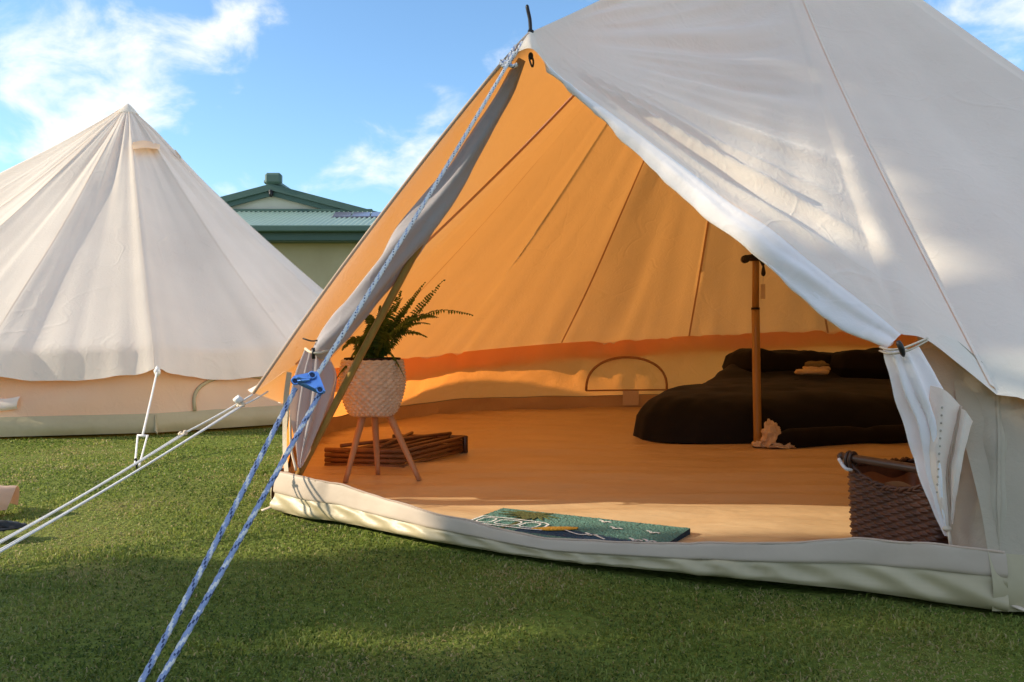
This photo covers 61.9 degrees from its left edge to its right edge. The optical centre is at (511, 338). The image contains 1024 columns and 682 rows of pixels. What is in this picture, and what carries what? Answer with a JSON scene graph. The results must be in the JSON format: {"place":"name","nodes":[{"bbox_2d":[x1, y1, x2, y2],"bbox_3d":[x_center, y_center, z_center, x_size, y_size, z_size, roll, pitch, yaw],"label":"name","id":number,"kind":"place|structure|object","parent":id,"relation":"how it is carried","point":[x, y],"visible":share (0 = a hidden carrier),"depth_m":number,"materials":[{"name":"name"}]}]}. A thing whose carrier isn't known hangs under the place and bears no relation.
{"place":"outdoors","nodes":[
{"label":"outdoors","id":0,"kind":"place"},
{"bbox_2d":[220,173,380,289],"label":"house","id":1,"kind":"structure","parent":0,"point":[315,239],"depth_m":17.95,"materials":[{"name":"green metal"}]},
{"bbox_2d":[0,424,1023,681],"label":"ground","id":2,"kind":"structure","parent":0,"point":[784,590],"depth_m":2.05,"materials":[{"name":"plant"}]},
{"bbox_2d":[0,485,19,510],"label":"canvas bag","id":3,"kind":"object","parent":2,"relation":"on","point":[9,494],"visible":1,"depth_m":3.08,"materials":[{"name":"beige fabric"}]},
{"bbox_2d":[0,520,27,531],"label":"dark pouch","id":4,"kind":"object","parent":2,"relation":"on","point":[5,525],"visible":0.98,"depth_m":2.71,"materials":[{"name":"fabric"}]},
{"bbox_2d":[134,366,160,468],"bbox_3d":[-2.032,0.419,4.728,0.067,0.501,1.304,0,0,-18],"label":"guy rope","id":5,"kind":"object","parent":2,"relation":"on","point":[157,371],"visible":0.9,"depth_m":4.70,"materials":[{"name":"fabric"}]},
{"bbox_2d":[0,103,322,436],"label":"bell tent","id":6,"kind":"object","parent":2,"relation":"on","point":[135,249],"visible":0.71,"depth_m":6.25,"materials":[{"name":"fabric"}]},
{"bbox_2d":[248,0,1023,611],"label":"bell tent","id":7,"kind":"object","parent":2,"relation":"on","point":[848,174],"visible":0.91,"depth_m":3.13,"materials":[{"name":"beige fabric"}]},
{"bbox_2d":[0,394,252,543],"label":"guy rope","id":8,"kind":"object","parent":7,"relation":"attached to","point":[237,399],"visible":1,"depth_m":2.75,"materials":[{"name":"fabric"}]},
{"bbox_2d":[0,391,268,552],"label":"guy rope","id":9,"kind":"object","parent":7,"relation":"attached to","point":[30,533],"visible":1,"depth_m":2.65,"materials":[{"name":"fabric"}]},
{"bbox_2d":[138,41,522,681],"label":"guy rope","id":10,"kind":"object","parent":7,"relation":"attached to","point":[311,380],"visible":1,"depth_m":1.73,"materials":[{"name":"blue fabric"}]},
{"bbox_2d":[338,357,421,482],"bbox_3d":[-0.590,0.347,3.707,0.327,0.528,0.293,0,0,-23],"label":"plant stand","id":11,"kind":"object","parent":7,"relation":"on","point":[375,389],"visible":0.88,"depth_m":3.60,"materials":[{"name":"wicker"}]},
{"bbox_2d":[337,279,472,377],"bbox_3d":[-0.452,-0.037,3.725,0.587,0.425,0.464,0,0,0],"label":"fern","id":12,"kind":"object","parent":11,"relation":"in","point":[395,328],"visible":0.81,"depth_m":3.64,"materials":[{"name":"green plant"}]},
{"bbox_2d":[324,431,467,467],"bbox_3d":[-0.558,0.553,4.282,0.404,0.114,0.743,0,0,23],"label":"wooden rack","id":13,"kind":"object","parent":7,"relation":"on","point":[419,446],"visible":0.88,"depth_m":4.12,"materials":[{"name":"brown wood"}]},
{"bbox_2d":[471,508,689,541],"bbox_3d":[0.174,0.595,2.634,0.660,0.029,0.360,0,0,29],"label":"door mat","id":14,"kind":"object","parent":7,"relation":"on","point":[549,525],"depth_m":2.64,"materials":[{"name":"teal fabric"}]},
{"bbox_2d":[585,356,667,390],"bbox_3d":[1.007,0.308,7.499,0.755,0.308,0.054,0,0,-9],"label":"half moon window","id":15,"kind":"structure","parent":7,"relation":"in","point":[620,357],"depth_m":7.50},
{"bbox_2d":[740,254,765,275],"bbox_3d":[1.324,-0.407,4.742,0.144,0.129,0.102,0,0,-14],"label":"pole hook","id":16,"kind":"object","parent":7,"relation":"attached to","point":[747,258],"visible":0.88,"depth_m":4.71,"materials":[{"name":"black plastic"}]},
{"bbox_2d":[760,276,764,298],"bbox_3d":[1.388,-0.282,4.720,0.029,0.126,0.010,0,0,0],"label":"paper tag","id":17,"kind":"object","parent":16,"relation":"hanging from","point":[762,291],"visible":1,"depth_m":4.72,"materials":[{"name":"beige paper"}]},
{"bbox_2d":[633,364,907,448],"bbox_3d":[2.076,0.380,5.745,1.759,0.467,2.537,0,0,33],"label":"air bed","id":18,"kind":"object","parent":7,"relation":"on","point":[831,408],"visible":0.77,"depth_m":5.00,"materials":[{"name":"black fabric"}]},
{"bbox_2d":[722,348,831,379],"bbox_3d":[2.060,0.220,6.500,0.846,0.298,0.630,0,0,0],"label":"pillow","id":19,"kind":"object","parent":18,"relation":"on","point":[780,360],"visible":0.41,"depth_m":6.24,"materials":[{"name":"black fabric"}]},
{"bbox_2d":[794,360,830,374],"bbox_3d":[2.094,0.204,5.941,0.263,0.100,0.193,0,0,0],"label":"folded towel","id":20,"kind":"object","parent":18,"relation":"on","point":[821,367],"visible":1,"depth_m":5.91,"materials":[{"name":"brown fabric"}]},
{"bbox_2d":[829,347,892,378],"bbox_3d":[2.720,0.210,6.250,0.805,0.284,0.619,0,0,0],"label":"pillow","id":21,"kind":"object","parent":18,"relation":"on","point":[867,363],"visible":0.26,"depth_m":6.01,"materials":[{"name":"black fabric"}]},
{"bbox_2d":[751,419,795,448],"bbox_3d":[1.456,0.524,4.729,0.250,0.161,0.115,0,0,10],"label":"crumpled cloth","id":22,"kind":"object","parent":7,"relation":"on","point":[771,431],"visible":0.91,"depth_m":4.69,"materials":[{"name":"beige fabric"}]},
{"bbox_2d":[837,450,948,543],"bbox_3d":[1.122,0.461,2.330,0.294,0.291,0.367,0,0,-26],"label":"wicker basket","id":23,"kind":"object","parent":7,"relation":"on","point":[888,499],"visible":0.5,"depth_m":2.30,"materials":[{"name":"brown wicker"}]},
{"bbox_2d":[0,0,1023,211],"label":"sky","id":24,"kind":"structure","parent":0,"point":[343,100],"materials":[{"name":"blue"}]}
]}

